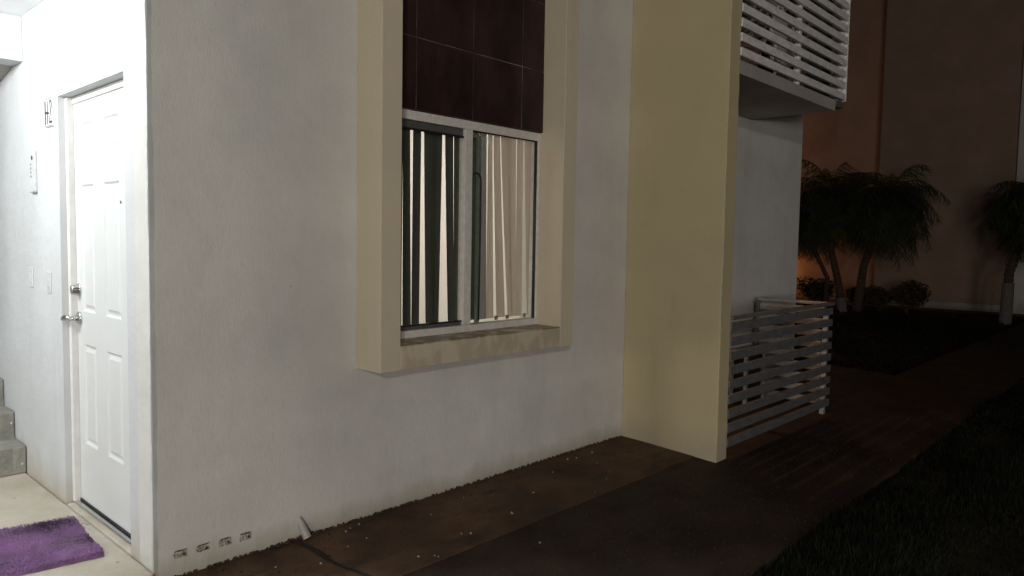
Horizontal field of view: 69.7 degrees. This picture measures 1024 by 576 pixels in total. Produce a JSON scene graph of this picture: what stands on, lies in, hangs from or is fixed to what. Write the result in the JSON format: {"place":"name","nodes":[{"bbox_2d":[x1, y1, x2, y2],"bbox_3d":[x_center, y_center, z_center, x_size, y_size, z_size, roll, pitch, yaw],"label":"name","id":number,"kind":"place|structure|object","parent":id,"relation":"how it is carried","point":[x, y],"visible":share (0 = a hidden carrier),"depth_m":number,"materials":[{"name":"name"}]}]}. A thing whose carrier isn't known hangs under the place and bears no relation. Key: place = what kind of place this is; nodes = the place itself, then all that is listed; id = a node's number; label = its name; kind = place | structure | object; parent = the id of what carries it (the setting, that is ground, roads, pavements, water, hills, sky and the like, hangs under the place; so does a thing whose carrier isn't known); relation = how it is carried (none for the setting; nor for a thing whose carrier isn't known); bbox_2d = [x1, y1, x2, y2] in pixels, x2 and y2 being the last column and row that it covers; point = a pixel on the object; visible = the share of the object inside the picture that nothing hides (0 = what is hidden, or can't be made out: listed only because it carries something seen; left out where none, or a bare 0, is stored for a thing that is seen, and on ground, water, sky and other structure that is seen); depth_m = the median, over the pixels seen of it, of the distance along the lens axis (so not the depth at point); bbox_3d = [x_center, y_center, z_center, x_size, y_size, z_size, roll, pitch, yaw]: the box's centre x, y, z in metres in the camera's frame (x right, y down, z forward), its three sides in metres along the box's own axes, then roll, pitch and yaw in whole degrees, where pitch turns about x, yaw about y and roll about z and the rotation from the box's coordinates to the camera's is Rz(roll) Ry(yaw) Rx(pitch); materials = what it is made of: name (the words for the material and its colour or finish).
{"place":"outdoors","nodes":[
{"label":"outdoors","id":0,"kind":"place"},
{"bbox_2d":[175,436,693,575],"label":"apron","id":1,"kind":"object","parent":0,"point":[423,523],"visible":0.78,"depth_m":3.95,"materials":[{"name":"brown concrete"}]},
{"bbox_2d":[291,540,371,575],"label":"cable","id":2,"kind":"object","parent":1,"relation":"on","point":[320,553],"visible":1,"depth_m":3.42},
{"bbox_2d":[275,452,609,567],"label":"paint chips","id":3,"kind":"object","parent":1,"relation":"on","point":[431,514],"visible":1,"depth_m":3.75,"materials":[{"name":"white paint"}]},
{"bbox_2d":[405,323,1023,575],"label":"path","id":4,"kind":"structure","parent":0,"point":[954,386],"depth_m":4.55,"materials":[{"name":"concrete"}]},
{"bbox_2d":[206,392,953,575],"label":"grit","id":5,"kind":"object","parent":4,"relation":"on","point":[608,511],"visible":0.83,"depth_m":4.08,"materials":[{"name":"stone"}]},
{"bbox_2d":[726,297,834,447],"bbox_3d":[1.960,0.654,6.159,0.716,1.022,1.996,4,5,43],"label":"terrace railing","id":6,"kind":"object","parent":4,"relation":"on","point":[814,351],"visible":0.95,"depth_m":5.93,"materials":[{"name":"metal"}]},
{"bbox_2d":[740,0,771,66],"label":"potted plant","id":7,"kind":"object","parent":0,"point":[752,49],"visible":0.2,"depth_m":5.59,"materials":[{"name":"green plant"}]},
{"bbox_2d":[760,0,802,85],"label":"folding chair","id":8,"kind":"object","parent":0,"point":[781,36],"visible":0.1,"depth_m":5.97,"materials":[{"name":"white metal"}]},
{"bbox_2d":[763,8,812,81],"bbox_3d":[2.381,-2.045,6.357,0.450,0.792,0.566,4,5,43],"label":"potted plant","id":9,"kind":"object","parent":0,"point":[802,46],"visible":0.08,"depth_m":6.29,"materials":[{"name":"green plant"}]},
{"bbox_2d":[727,365,893,436],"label":"pavement","id":10,"kind":"structure","parent":0,"point":[844,381],"depth_m":7.92,"materials":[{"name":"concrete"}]},
{"bbox_2d":[733,354,761,403],"bbox_3d":[2.227,0.852,6.986,0.154,0.448,0.339,4,5,43],"label":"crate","id":11,"kind":"object","parent":10,"relation":"on","point":[752,371],"visible":0.3,"depth_m":6.89,"materials":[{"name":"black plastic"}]},
{"bbox_2d":[728,345,766,403],"bbox_3d":[2.233,0.824,6.976,0.190,0.510,0.450,4,5,43],"label":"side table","id":12,"kind":"object","parent":10,"relation":"on","point":[745,373],"visible":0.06,"depth_m":6.86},
{"bbox_2d":[741,304,1023,575],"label":"ground","id":13,"kind":"structure","parent":0,"point":[959,527],"depth_m":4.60,"materials":[{"name":"plant"}]},
{"bbox_2d":[0,473,153,575],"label":"porch floor","id":14,"kind":"structure","parent":13,"relation":"on","point":[25,499],"depth_m":3.64,"materials":[{"name":"concrete"}]},
{"bbox_2d":[0,378,26,476],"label":"staircase","id":15,"kind":"structure","parent":14,"relation":"on","point":[12,455],"depth_m":4.35,"materials":[{"name":"concrete"}]},
{"bbox_2d":[0,515,103,575],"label":"shag rug","id":16,"kind":"object","parent":14,"relation":"on","point":[34,547],"visible":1,"depth_m":3.28,"materials":[{"name":"purple fabric"}]},
{"bbox_2d":[0,0,834,575],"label":"apartment building","id":17,"kind":"structure","parent":13,"relation":"on","point":[212,350],"depth_m":3.88,"materials":[{"name":"white paint"}]},
{"bbox_2d":[29,267,33,286],"bbox_3d":[-2.726,-0.061,4.163,0.072,0.114,0.010,4,5,43],"label":"switch plate","id":18,"kind":"object","parent":17,"relation":"attached to","point":[31,280],"visible":1,"depth_m":4.15,"materials":[{"name":"plastic"}]},
{"bbox_2d":[30,150,36,192],"bbox_3d":[-2.640,-0.642,4.052,0.091,0.231,0.016,4,5,43],"label":"intercom","id":19,"kind":"object","parent":17,"relation":"attached to","point":[33,168],"visible":1,"depth_m":4.03,"materials":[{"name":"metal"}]},
{"bbox_2d":[44,97,53,127],"bbox_3d":[-2.414,-0.916,3.833,0.130,0.148,0.010,4,5,43],"label":"number sign","id":20,"kind":"object","parent":17,"relation":"attached to","point":[49,110],"visible":1,"depth_m":3.82,"materials":[{"name":"white ceramic"}]},
{"bbox_2d":[46,272,51,293],"bbox_3d":[-2.485,-0.028,3.941,0.072,0.114,0.010,4,5,43],"label":"switch plate","id":21,"kind":"object","parent":17,"relation":"attached to","point":[49,282],"visible":1,"depth_m":3.93,"materials":[{"name":"plastic"}]},
{"bbox_2d":[61,88,130,545],"bbox_3d":[-1.993,0.120,3.563,0.927,2.082,0.115,4,5,43],"label":"door","id":22,"kind":"structure","parent":17,"relation":"in","point":[100,289],"depth_m":3.59,"materials":[{"name":"paint"}]},
{"bbox_2d":[400,129,530,324],"bbox_3d":[-0.314,-0.385,4.419,0.064,1.191,1.345,4,5,43],"label":"vertical blind","id":23,"kind":"object","parent":17,"relation":"attached to","point":[512,207],"visible":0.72,"depth_m":4.39,"materials":[{"name":"white fabric"}]},
{"bbox_2d":[400,109,540,338],"bbox_3d":[-0.284,-0.359,4.340,0.069,1.238,1.290,4,5,43],"label":"window","id":24,"kind":"structure","parent":17,"relation":"in","point":[466,130],"depth_m":4.34,"materials":[{"name":"white metal"}]},
{"bbox_2d":[472,172,481,320],"bbox_3d":[-0.219,-0.245,4.407,0.009,0.894,0.085,4,5,43],"label":"pull cord","id":25,"kind":"object","parent":17,"relation":"hanging from","point":[479,239],"visible":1,"depth_m":4.43,"materials":[{"name":"fabric"}]},
{"bbox_2d":[754,0,833,97],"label":"privacy screen","id":26,"kind":"object","parent":17,"relation":"attached to","point":[814,52],"visible":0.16,"depth_m":6.51,"materials":[{"name":"wood"}]},
{"bbox_2d":[740,0,850,109],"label":"balcony railing","id":27,"kind":"object","parent":17,"relation":"attached to","point":[836,79],"visible":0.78,"depth_m":5.83,"materials":[{"name":"metal"}]},
{"bbox_2d":[796,276,834,300],"bbox_3d":[7.611,0.097,18.591,1.099,0.839,0.999,4,5,43],"label":"shrub","id":28,"kind":"object","parent":13,"relation":"on","point":[813,289],"visible":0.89,"depth_m":18.45,"materials":[{"name":"green plant"}]},
{"bbox_2d":[797,190,841,307],"bbox_3d":[7.185,-0.916,18.143,1.910,2.915,2.034,4,5,43],"label":"palm tree","id":29,"kind":"object","parent":13,"relation":"on","point":[819,262],"visible":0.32,"depth_m":17.74,"materials":[{"name":"green plant"}]},
{"bbox_2d":[799,159,885,312],"bbox_3d":[7.707,-1.245,17.726,2.371,3.660,2.331,0,4,-17],"label":"palm tree","id":30,"kind":"object","parent":13,"relation":"on","point":[831,199],"visible":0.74,"depth_m":17.31,"materials":[{"name":"green plant"}]},
{"bbox_2d":[846,287,868,303],"bbox_3d":[8.630,0.256,18.212,0.686,0.604,0.758,3,4,23],"label":"shrub","id":31,"kind":"object","parent":13,"relation":"on","point":[850,292],"visible":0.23,"depth_m":18.13,"materials":[{"name":"green plant"}]},
{"bbox_2d":[863,285,893,311],"bbox_3d":[8.744,0.268,17.551,0.680,0.667,0.744,4,5,43],"label":"shrub","id":32,"kind":"object","parent":13,"relation":"on","point":[878,296],"visible":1,"depth_m":17.45,"materials":[{"name":"green plant"}]},
{"bbox_2d":[835,164,950,312],"bbox_3d":[8.639,-1.121,16.963,2.528,3.523,2.572,4,5,43],"label":"palm tree","id":33,"kind":"object","parent":13,"relation":"on","point":[886,207],"visible":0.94,"depth_m":16.55,"materials":[{"name":"green plant"}]},
{"bbox_2d":[796,0,1023,313],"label":"building","id":34,"kind":"structure","parent":13,"relation":"on","point":[937,86],"depth_m":18.69,"materials":[{"name":"paint"}]},
{"bbox_2d":[892,278,931,314],"bbox_3d":[9.340,0.206,17.186,0.868,0.857,1.010,4,5,43],"label":"shrub","id":35,"kind":"object","parent":13,"relation":"on","point":[913,294],"visible":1,"depth_m":17.00,"materials":[{"name":"green plant"}]},
{"bbox_2d":[984,181,1023,324],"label":"palm tree","id":36,"kind":"object","parent":13,"relation":"on","point":[1009,212],"visible":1,"depth_m":15.07,"materials":[{"name":"green plant"}]},
{"bbox_2d":[794,303,1023,374],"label":"grass","id":37,"kind":"structure","parent":0,"point":[907,352],"depth_m":12.97,"materials":[{"name":"plant"}]},
{"bbox_2d":[796,297,1023,318],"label":"pavement","id":38,"kind":"structure","parent":0,"point":[966,312],"depth_m":18.35,"materials":[{"name":"concrete"}]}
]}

